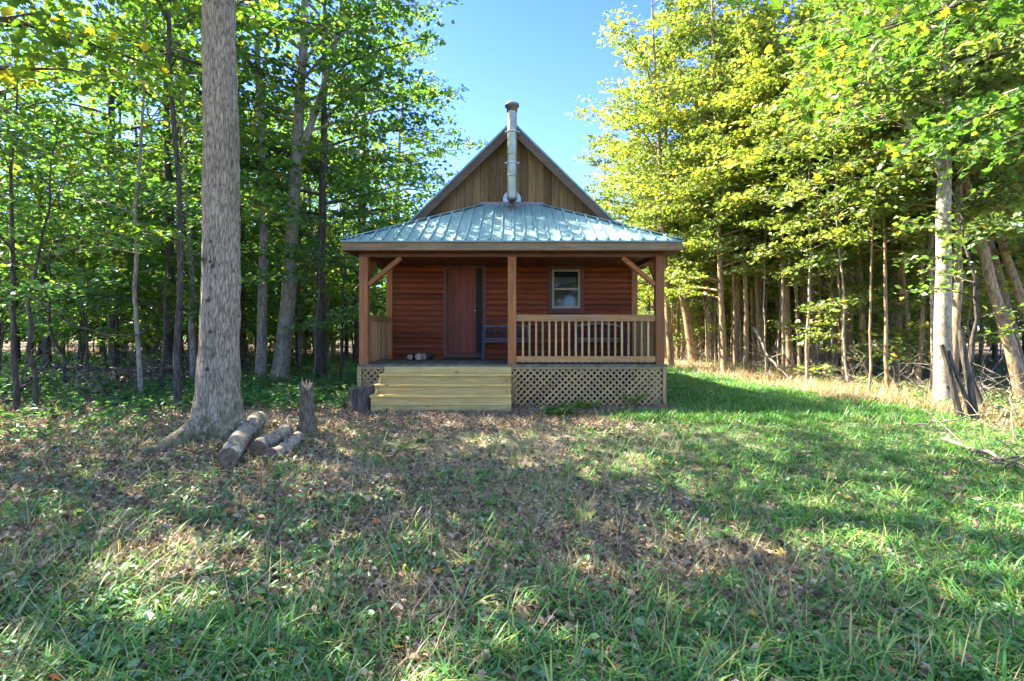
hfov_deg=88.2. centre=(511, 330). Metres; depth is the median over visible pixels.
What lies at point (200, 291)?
sapling
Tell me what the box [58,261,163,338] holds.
sapling
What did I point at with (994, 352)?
woodland tree
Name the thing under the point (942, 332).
beech tree
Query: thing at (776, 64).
beech tree
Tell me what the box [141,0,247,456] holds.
tree
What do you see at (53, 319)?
sapling
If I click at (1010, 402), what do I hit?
fallen branch
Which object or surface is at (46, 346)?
woodland tree
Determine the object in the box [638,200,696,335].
woodland tree
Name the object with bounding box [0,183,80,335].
sapling
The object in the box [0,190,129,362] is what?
sapling
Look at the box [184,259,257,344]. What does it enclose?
sapling
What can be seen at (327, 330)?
woodland tree
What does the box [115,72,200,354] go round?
woodland tree
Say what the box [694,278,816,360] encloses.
sapling
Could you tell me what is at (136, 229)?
maple tree
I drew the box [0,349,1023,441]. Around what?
ground cover
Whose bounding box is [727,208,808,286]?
woodland tree
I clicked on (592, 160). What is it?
beech tree
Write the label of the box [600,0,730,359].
beech tree
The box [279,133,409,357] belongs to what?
woodland tree
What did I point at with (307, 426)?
tree stump
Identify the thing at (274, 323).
sapling
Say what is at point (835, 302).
sapling
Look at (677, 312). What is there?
woodland tree
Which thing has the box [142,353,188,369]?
fallen branch
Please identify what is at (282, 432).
cut log
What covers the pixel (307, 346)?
woodland tree
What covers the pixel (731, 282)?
woodland tree
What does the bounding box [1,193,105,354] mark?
sapling
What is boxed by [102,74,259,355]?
woodland tree
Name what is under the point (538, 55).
sky
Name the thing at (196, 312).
sapling
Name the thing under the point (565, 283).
window
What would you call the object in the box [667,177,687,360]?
woodland tree
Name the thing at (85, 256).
sapling
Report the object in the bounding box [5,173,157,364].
sapling
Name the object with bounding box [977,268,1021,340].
sapling
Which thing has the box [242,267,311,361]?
sapling
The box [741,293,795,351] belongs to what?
sapling
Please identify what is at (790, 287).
sapling
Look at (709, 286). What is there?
woodland tree
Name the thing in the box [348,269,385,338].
sapling
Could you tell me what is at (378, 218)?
woodland tree
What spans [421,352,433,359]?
firewood
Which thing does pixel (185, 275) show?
woodland tree
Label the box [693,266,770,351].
sapling
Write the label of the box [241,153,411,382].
maple sapling
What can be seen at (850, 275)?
woodland tree
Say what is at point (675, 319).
woodland tree
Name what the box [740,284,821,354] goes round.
sapling
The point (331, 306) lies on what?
sapling
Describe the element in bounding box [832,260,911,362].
woodland tree
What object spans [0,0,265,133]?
maple tree
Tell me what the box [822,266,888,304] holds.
woodland tree
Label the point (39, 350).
woodland tree
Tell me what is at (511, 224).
cabin
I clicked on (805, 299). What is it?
woodland tree
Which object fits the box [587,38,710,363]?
leaning tree
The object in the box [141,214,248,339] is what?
sapling
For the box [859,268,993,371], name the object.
sapling
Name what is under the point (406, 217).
maple tree
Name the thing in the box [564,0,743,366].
beech tree
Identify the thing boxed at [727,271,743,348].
woodland tree
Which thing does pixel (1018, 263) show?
sapling
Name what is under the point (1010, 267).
leaning tree
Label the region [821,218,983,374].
sapling
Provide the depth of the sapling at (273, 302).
25.74 m
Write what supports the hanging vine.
hanging from the maple sapling at (30, 218)
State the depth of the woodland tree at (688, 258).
22.85 m
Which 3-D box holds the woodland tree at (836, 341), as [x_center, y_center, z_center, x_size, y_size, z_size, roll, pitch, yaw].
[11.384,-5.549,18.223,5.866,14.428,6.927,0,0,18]
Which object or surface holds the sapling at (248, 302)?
on the ground at (642, 467)
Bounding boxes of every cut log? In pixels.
[217,411,266,467]
[249,423,292,455]
[262,431,303,460]
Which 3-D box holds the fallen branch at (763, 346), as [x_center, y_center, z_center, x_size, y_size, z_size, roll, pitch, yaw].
[7.837,0.686,15.838,0.662,1.624,1.614,0,0,-33]
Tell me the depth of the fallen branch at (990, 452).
6.33 m
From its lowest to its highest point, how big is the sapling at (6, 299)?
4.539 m
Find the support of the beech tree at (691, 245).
on the ground at (642, 467)
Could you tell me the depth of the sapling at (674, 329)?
30.50 m
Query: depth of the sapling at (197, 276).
16.25 m
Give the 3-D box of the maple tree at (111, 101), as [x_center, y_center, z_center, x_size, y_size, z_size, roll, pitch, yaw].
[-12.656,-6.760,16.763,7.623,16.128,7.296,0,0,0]
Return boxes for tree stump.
[293,379,321,437]
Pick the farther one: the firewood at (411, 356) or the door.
the door
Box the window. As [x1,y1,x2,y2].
[548,266,583,313]
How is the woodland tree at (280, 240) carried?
on the ground at (642, 467)
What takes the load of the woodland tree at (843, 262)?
on the ground at (642, 467)
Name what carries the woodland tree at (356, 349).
on the ground at (642, 467)
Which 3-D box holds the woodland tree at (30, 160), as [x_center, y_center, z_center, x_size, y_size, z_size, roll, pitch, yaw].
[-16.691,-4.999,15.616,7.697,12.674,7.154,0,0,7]
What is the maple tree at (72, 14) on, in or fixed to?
on the ground at (642, 467)
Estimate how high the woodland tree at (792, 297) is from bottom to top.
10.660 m
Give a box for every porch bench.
[482,325,528,360]
[574,322,626,355]
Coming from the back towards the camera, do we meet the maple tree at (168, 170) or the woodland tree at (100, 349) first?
the woodland tree at (100, 349)
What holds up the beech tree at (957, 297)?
on the ground at (642, 467)
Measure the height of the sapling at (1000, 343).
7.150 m
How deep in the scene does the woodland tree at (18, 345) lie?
17.76 m
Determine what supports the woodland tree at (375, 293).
on the ground at (642, 467)
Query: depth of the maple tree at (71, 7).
9.56 m
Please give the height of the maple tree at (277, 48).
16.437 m
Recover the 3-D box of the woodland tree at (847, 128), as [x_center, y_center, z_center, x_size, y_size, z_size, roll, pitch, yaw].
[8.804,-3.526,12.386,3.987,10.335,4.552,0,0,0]
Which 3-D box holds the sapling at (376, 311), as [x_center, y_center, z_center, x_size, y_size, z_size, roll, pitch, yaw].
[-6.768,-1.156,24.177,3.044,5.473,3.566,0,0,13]
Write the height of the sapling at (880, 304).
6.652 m
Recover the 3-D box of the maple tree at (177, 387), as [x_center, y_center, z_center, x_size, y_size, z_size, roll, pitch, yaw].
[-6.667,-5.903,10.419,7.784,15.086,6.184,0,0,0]
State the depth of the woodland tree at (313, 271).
19.22 m
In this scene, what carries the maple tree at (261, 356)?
on the ground at (642, 467)
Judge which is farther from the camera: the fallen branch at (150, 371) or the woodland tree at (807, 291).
the woodland tree at (807, 291)
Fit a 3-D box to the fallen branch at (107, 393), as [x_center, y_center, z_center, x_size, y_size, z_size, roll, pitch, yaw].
[-7.811,1.230,11.055,2.264,0.462,1.044,0,0,39]
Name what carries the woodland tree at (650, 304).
on the ground at (642, 467)
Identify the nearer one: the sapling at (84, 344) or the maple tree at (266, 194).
the maple tree at (266, 194)
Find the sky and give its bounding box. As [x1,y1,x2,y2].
[0,0,1017,330]
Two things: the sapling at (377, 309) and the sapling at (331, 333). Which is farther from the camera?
the sapling at (377, 309)
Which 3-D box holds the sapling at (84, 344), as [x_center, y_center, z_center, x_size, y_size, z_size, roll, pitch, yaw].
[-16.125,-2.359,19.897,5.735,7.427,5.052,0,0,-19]
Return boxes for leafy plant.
[539,400,584,417]
[569,397,603,408]
[618,385,652,406]
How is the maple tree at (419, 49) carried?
on the ground at (642, 467)
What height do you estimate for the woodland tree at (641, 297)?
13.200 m
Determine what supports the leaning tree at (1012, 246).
on the ground at (642, 467)
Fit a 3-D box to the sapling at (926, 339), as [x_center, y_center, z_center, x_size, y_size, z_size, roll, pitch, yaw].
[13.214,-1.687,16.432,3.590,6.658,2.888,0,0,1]
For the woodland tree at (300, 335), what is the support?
on the ground at (642, 467)
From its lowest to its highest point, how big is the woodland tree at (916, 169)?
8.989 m
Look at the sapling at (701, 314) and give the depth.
29.12 m
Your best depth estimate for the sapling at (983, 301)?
14.09 m
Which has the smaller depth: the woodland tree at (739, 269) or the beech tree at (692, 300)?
the woodland tree at (739, 269)
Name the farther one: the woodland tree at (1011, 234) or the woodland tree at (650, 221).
the woodland tree at (650, 221)
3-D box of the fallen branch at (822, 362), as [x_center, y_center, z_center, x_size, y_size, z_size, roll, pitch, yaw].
[9.785,1.059,16.522,0.753,0.782,2.955,0,0,43]
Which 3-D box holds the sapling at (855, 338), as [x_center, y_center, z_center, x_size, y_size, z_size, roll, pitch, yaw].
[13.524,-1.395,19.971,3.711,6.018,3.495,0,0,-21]
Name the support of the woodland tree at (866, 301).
on the ground at (642, 467)
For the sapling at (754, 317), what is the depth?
26.66 m
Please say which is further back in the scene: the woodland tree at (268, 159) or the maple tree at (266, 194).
the woodland tree at (268, 159)
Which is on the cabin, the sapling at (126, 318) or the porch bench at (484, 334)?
the porch bench at (484, 334)
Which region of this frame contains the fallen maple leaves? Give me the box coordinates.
[24,415,1020,680]
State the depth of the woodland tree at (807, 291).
25.32 m
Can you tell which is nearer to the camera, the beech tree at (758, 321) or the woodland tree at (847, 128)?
the woodland tree at (847, 128)
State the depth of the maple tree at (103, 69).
11.81 m
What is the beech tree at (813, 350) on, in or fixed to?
on the ground at (642, 467)
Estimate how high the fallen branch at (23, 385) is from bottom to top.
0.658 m
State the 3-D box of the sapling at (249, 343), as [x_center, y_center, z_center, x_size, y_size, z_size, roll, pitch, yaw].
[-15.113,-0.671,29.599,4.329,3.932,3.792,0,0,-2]
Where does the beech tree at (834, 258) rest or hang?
on the ground at (642, 467)
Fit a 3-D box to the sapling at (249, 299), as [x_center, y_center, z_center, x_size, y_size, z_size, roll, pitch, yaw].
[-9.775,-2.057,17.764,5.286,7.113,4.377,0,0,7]
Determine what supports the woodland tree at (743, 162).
on the ground at (642, 467)
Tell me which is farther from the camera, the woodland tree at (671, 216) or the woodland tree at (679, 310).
the woodland tree at (679, 310)
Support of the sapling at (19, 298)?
on the ground at (642, 467)
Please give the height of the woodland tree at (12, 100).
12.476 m
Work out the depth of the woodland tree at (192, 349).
14.18 m
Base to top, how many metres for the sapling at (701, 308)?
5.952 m
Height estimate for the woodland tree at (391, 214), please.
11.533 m
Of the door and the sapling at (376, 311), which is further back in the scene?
the sapling at (376, 311)
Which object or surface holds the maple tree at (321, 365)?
on the ground at (642, 467)
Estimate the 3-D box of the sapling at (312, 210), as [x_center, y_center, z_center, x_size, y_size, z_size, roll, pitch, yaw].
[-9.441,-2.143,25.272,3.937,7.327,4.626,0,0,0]
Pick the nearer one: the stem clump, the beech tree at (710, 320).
the stem clump
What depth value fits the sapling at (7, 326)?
22.37 m
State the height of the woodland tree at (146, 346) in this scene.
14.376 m
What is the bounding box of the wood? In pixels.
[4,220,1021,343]
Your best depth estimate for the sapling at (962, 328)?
17.55 m
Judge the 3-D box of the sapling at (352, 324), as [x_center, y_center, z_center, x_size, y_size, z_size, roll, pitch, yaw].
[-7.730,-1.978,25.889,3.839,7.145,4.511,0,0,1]
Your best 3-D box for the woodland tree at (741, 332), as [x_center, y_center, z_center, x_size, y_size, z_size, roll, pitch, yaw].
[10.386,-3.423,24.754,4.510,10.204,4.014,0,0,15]
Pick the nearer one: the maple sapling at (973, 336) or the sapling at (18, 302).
the maple sapling at (973, 336)
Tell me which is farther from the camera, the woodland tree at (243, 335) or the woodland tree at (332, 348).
the woodland tree at (332, 348)
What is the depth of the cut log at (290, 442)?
6.24 m
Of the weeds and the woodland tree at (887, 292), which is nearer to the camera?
the weeds
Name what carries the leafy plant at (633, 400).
on the ground at (642, 467)
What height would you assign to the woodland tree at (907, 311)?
13.137 m
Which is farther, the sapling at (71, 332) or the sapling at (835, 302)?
the sapling at (71, 332)
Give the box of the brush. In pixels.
[0,321,1023,407]
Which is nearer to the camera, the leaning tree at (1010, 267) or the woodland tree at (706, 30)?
the leaning tree at (1010, 267)
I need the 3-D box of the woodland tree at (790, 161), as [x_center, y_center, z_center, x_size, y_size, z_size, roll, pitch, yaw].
[8.857,-3.680,14.950,4.683,10.594,4.168,0,0,0]
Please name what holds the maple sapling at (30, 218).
on the ground at (642, 467)
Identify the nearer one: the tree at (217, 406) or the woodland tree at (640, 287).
the tree at (217, 406)
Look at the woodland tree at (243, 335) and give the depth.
18.63 m
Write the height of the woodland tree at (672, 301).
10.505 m
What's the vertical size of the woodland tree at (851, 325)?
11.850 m
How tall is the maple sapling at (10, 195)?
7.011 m
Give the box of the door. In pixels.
[447,269,481,352]
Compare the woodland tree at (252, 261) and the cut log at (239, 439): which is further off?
the woodland tree at (252, 261)
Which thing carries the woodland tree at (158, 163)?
on the ground at (642, 467)
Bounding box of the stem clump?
[939,329,978,419]
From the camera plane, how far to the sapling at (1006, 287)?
12.31 m
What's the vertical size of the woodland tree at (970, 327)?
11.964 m
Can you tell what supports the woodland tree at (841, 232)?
on the ground at (642, 467)
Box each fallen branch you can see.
[0,362,52,404]
[55,361,166,374]
[93,381,172,403]
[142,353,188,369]
[752,327,792,381]
[802,355,839,378]
[903,382,999,425]
[918,405,1023,468]
[961,373,1022,440]
[968,438,1023,465]
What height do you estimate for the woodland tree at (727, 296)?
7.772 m
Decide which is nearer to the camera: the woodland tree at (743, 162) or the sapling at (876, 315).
the woodland tree at (743, 162)
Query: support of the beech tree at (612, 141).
on the ground at (642, 467)
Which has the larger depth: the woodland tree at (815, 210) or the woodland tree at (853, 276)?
the woodland tree at (853, 276)
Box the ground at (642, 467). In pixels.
[0,333,1023,680]
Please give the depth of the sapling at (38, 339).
19.43 m
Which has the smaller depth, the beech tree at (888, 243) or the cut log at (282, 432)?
the cut log at (282, 432)
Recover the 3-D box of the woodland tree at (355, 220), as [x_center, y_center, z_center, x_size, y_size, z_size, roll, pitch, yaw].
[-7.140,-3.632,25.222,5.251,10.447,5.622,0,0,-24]
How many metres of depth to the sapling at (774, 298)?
21.98 m
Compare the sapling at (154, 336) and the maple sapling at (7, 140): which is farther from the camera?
the sapling at (154, 336)
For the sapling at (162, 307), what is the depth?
24.40 m
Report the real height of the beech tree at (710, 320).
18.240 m
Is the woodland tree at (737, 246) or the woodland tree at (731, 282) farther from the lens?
the woodland tree at (731, 282)
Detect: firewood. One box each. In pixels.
[407,353,415,359]
[415,352,422,359]
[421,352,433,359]
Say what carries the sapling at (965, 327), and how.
on the ground at (642, 467)
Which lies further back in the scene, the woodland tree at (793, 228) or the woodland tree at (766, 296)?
the woodland tree at (766, 296)
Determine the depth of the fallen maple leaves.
3.19 m
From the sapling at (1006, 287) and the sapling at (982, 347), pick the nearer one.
the sapling at (1006, 287)
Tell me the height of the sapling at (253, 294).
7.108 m
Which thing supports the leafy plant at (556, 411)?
on the ground at (642, 467)
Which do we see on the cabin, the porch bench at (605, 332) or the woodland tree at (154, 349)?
the porch bench at (605, 332)
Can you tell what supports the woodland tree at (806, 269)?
on the ground at (642, 467)
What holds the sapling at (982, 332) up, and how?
on the ground at (642, 467)
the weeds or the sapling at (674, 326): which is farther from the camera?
the sapling at (674, 326)
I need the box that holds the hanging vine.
[17,297,156,335]
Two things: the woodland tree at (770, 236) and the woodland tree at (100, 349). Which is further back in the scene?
the woodland tree at (100, 349)
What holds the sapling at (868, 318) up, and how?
on the ground at (642, 467)
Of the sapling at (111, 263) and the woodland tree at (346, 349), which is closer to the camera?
the sapling at (111, 263)
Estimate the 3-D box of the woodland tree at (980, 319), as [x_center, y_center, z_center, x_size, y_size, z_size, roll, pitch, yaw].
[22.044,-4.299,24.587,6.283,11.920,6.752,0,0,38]
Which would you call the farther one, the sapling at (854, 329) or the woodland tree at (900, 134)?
the sapling at (854, 329)
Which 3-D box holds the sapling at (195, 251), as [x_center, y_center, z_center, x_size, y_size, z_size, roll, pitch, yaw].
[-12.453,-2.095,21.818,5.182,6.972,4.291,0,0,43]
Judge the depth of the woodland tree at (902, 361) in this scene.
21.91 m
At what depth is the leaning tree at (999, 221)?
10.61 m
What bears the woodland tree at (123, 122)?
on the ground at (642, 467)
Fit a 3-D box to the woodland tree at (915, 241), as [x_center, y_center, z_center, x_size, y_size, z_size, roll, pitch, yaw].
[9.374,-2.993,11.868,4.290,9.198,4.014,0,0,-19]
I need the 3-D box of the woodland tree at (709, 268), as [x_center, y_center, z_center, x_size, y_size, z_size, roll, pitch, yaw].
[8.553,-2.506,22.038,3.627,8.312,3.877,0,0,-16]
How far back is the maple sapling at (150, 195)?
11.86 m
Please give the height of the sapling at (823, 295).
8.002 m
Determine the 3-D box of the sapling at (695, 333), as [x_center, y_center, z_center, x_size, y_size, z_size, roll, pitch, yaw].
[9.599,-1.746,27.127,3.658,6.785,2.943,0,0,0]
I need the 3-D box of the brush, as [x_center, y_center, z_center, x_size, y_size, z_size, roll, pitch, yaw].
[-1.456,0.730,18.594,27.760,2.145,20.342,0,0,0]
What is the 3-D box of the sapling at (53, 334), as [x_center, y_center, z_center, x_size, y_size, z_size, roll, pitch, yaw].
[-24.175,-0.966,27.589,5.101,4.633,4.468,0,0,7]
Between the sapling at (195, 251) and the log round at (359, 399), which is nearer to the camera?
the log round at (359, 399)
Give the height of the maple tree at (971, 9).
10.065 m
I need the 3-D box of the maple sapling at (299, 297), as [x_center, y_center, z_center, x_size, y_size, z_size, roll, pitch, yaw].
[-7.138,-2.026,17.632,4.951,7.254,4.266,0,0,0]
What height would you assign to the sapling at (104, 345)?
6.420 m
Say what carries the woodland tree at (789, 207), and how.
on the ground at (642, 467)
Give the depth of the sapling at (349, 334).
28.67 m
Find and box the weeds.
[0,412,1023,680]
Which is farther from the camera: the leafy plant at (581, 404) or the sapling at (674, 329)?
the sapling at (674, 329)
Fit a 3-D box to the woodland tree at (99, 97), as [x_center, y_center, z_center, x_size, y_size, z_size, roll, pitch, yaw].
[-13.832,-4.678,18.930,7.186,12.011,5.611,0,0,-37]
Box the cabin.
[339,101,684,411]
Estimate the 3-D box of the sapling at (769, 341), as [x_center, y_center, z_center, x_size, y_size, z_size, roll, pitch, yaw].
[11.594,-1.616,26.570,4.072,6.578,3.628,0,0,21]
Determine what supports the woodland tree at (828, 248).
on the ground at (642, 467)
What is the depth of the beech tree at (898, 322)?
15.14 m
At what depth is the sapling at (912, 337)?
13.82 m
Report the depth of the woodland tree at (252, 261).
23.93 m
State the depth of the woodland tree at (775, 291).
21.02 m
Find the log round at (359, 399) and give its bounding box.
[348,385,373,411]
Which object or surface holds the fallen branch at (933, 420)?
on the ground at (642, 467)
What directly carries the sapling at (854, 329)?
on the ground at (642, 467)
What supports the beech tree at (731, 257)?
on the ground at (642, 467)
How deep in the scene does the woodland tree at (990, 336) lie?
40.70 m
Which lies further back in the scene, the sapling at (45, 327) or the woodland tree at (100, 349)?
the woodland tree at (100, 349)
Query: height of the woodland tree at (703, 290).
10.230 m
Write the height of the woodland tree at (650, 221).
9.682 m
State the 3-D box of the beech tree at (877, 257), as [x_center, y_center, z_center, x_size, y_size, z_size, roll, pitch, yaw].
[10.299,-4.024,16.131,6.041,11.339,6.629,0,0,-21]
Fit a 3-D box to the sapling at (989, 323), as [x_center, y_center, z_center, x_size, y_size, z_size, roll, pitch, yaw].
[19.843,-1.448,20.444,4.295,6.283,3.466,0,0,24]
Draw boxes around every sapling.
[0,32,125,411]
[0,96,199,378]
[0,112,173,414]
[0,124,169,386]
[0,176,36,312]
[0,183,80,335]
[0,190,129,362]
[0,199,84,372]
[0,213,89,356]
[0,266,57,331]
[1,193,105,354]
[1,226,131,345]
[3,108,201,378]
[4,288,39,343]
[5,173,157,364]
[7,306,77,352]
[8,172,161,359]
[8,257,127,352]
[27,189,199,351]
[33,159,260,389]
[42,188,163,361]
[57,214,198,364]
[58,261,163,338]
[65,214,200,371]
[100,277,196,353]
[108,160,281,330]
[138,154,343,367]
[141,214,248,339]
[147,289,198,341]
[174,204,282,327]
[174,228,271,322]
[183,206,274,323]
[183,206,278,324]
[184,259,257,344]
[195,212,310,352]
[240,159,369,373]
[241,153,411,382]
[242,172,339,328]
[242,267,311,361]
[247,286,254,350]
[248,237,331,337]
[250,220,351,359]
[268,209,353,358]
[270,264,354,363]
[278,212,385,347]
[311,258,385,343]
[316,217,385,356]
[332,268,385,329]
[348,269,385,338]
[670,297,696,328]
[673,282,729,355]
[673,302,717,349]
[680,291,743,344]
[689,295,727,346]
[690,293,767,337]
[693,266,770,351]
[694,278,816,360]
[701,301,778,352]
[726,291,799,355]
[740,283,817,360]
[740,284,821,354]
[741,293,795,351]
[742,290,823,353]
[748,274,843,365]
[749,282,822,339]
[762,244,929,374]
[790,261,874,353]
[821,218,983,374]
[821,266,896,338]
[824,260,928,341]
[828,273,893,352]
[838,245,973,370]
[850,254,1023,362]
[853,269,927,331]
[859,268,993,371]
[863,241,929,355]
[887,151,1023,361]
[887,238,1018,375]
[888,144,1023,411]
[888,214,1013,357]
[906,154,1023,344]
[910,292,987,345]
[953,132,1023,345]
[960,240,1014,364]
[960,289,1021,366]
[964,307,1001,357]
[966,272,1021,334]
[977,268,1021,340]
[985,294,1021,328]
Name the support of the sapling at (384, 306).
on the ground at (642, 467)
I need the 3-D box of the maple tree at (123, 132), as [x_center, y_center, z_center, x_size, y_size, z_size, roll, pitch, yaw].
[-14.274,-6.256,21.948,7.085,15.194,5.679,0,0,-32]
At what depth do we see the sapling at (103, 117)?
14.08 m
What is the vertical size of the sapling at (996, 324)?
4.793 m
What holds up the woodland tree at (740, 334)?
on the ground at (642, 467)
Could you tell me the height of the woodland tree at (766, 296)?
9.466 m
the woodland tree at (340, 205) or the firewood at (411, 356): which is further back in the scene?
the woodland tree at (340, 205)
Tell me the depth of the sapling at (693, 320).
31.11 m
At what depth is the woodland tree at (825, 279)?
21.88 m
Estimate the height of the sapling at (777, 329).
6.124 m
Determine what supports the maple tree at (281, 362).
on the ground at (642, 467)
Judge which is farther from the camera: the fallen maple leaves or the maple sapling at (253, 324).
the maple sapling at (253, 324)
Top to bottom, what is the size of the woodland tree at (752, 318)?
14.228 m
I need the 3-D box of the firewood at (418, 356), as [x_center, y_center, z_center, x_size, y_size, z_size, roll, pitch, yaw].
[-2.161,0.603,12.251,0.194,0.197,0.334,0,0,-11]
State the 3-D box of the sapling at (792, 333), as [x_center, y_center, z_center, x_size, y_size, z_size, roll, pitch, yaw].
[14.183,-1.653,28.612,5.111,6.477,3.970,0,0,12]
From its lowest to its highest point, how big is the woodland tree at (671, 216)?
13.364 m
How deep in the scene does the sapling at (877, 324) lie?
18.30 m
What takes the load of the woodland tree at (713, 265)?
on the ground at (642, 467)
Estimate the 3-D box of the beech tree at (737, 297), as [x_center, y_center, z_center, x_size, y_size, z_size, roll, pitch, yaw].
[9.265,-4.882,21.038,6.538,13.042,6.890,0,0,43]
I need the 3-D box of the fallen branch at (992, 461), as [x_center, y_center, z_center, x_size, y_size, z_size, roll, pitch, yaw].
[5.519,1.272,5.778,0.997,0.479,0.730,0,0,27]
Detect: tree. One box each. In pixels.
[0,0,93,29]
[0,0,133,365]
[0,0,179,270]
[0,0,202,366]
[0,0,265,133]
[0,0,296,397]
[0,0,297,375]
[0,2,98,280]
[0,11,114,345]
[0,32,94,366]
[0,114,106,357]
[1,61,148,355]
[31,0,389,129]
[31,34,201,359]
[36,0,297,382]
[52,187,104,353]
[61,0,79,19]
[65,16,283,367]
[65,17,201,320]
[73,7,201,355]
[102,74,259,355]
[104,0,346,408]
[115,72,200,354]
[118,12,338,369]
[129,118,253,351]
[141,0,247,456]
[148,0,462,381]
[155,0,458,379]
[171,0,371,380]
[187,108,287,356]
[197,72,334,338]
[239,36,425,390]
[240,45,384,367]
[244,100,345,347]
[245,89,404,354]
[246,109,373,355]
[248,85,422,362]
[276,0,461,299]
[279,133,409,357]
[281,124,372,354]
[293,184,335,349]
[300,38,424,365]
[313,141,412,307]
[327,0,487,259]
[332,97,430,315]
[352,168,416,298]
[367,181,420,309]
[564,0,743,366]
[572,124,642,294]
[586,87,673,276]
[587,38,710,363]
[593,0,858,371]
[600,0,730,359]
[600,132,702,337]
[624,0,746,360]
[624,169,676,298]
[634,186,715,360]
[638,194,673,349]
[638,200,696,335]
[638,271,645,313]
[639,170,680,348]
[639,279,698,351]
[640,54,708,359]
[647,12,799,369]
[650,181,696,350]
[652,140,729,362]
[656,0,879,373]
[658,59,795,366]
[659,0,795,372]
[663,18,761,362]
[666,131,739,363]
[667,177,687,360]
[668,134,739,365]
[668,206,749,363]
[675,203,735,282]
[682,0,870,375]
[684,86,818,365]
[687,203,776,365]
[689,11,813,367]
[690,203,768,306]
[693,204,742,362]
[699,290,702,358]
[703,19,834,375]
[705,143,813,373]
[705,250,748,341]
[707,75,858,371]
[717,212,793,361]
[723,17,825,365]
[726,0,1023,179]
[727,204,798,318]
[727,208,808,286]
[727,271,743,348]
[729,270,816,363]
[730,38,828,353]
[732,0,935,378]
[733,21,907,380]
[734,112,894,380]
[737,84,861,368]
[738,7,920,373]
[744,0,901,385]
[747,0,903,371]
[748,42,824,366]
[750,1,1023,387]
[756,5,904,371]
[763,88,905,373]
[768,169,879,374]
[770,24,1023,385]
[771,5,884,377]
[773,275,840,358]
[774,1,1023,379]
[782,0,987,392]
[784,0,1023,404]
[786,98,916,370]
[787,3,1004,382]
[796,259,828,356]
[799,1,1021,368]
[799,279,853,359]
[811,1,1023,393]
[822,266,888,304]
[826,0,1023,401]
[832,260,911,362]
[838,0,1023,303]
[845,0,1023,394]
[852,22,1023,365]
[854,264,896,352]
[855,5,1023,322]
[863,260,891,353]
[882,0,1023,353]
[887,36,1019,364]
[889,243,934,366]
[966,308,991,349]
[979,193,1018,360]
[991,310,997,360]
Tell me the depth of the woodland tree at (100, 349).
27.26 m
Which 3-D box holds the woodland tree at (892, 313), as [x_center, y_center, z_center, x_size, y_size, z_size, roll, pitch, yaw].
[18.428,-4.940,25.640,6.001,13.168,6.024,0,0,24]
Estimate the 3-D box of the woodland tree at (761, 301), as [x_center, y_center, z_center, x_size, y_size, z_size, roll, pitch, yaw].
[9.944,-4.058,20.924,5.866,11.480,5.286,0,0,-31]
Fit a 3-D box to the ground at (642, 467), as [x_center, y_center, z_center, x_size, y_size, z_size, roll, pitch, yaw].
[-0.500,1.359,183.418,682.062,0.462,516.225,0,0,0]
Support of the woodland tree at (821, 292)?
on the ground at (642, 467)
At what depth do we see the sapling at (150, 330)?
23.98 m
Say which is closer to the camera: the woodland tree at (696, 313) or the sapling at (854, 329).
the sapling at (854, 329)
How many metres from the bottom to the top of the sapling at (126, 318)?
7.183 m

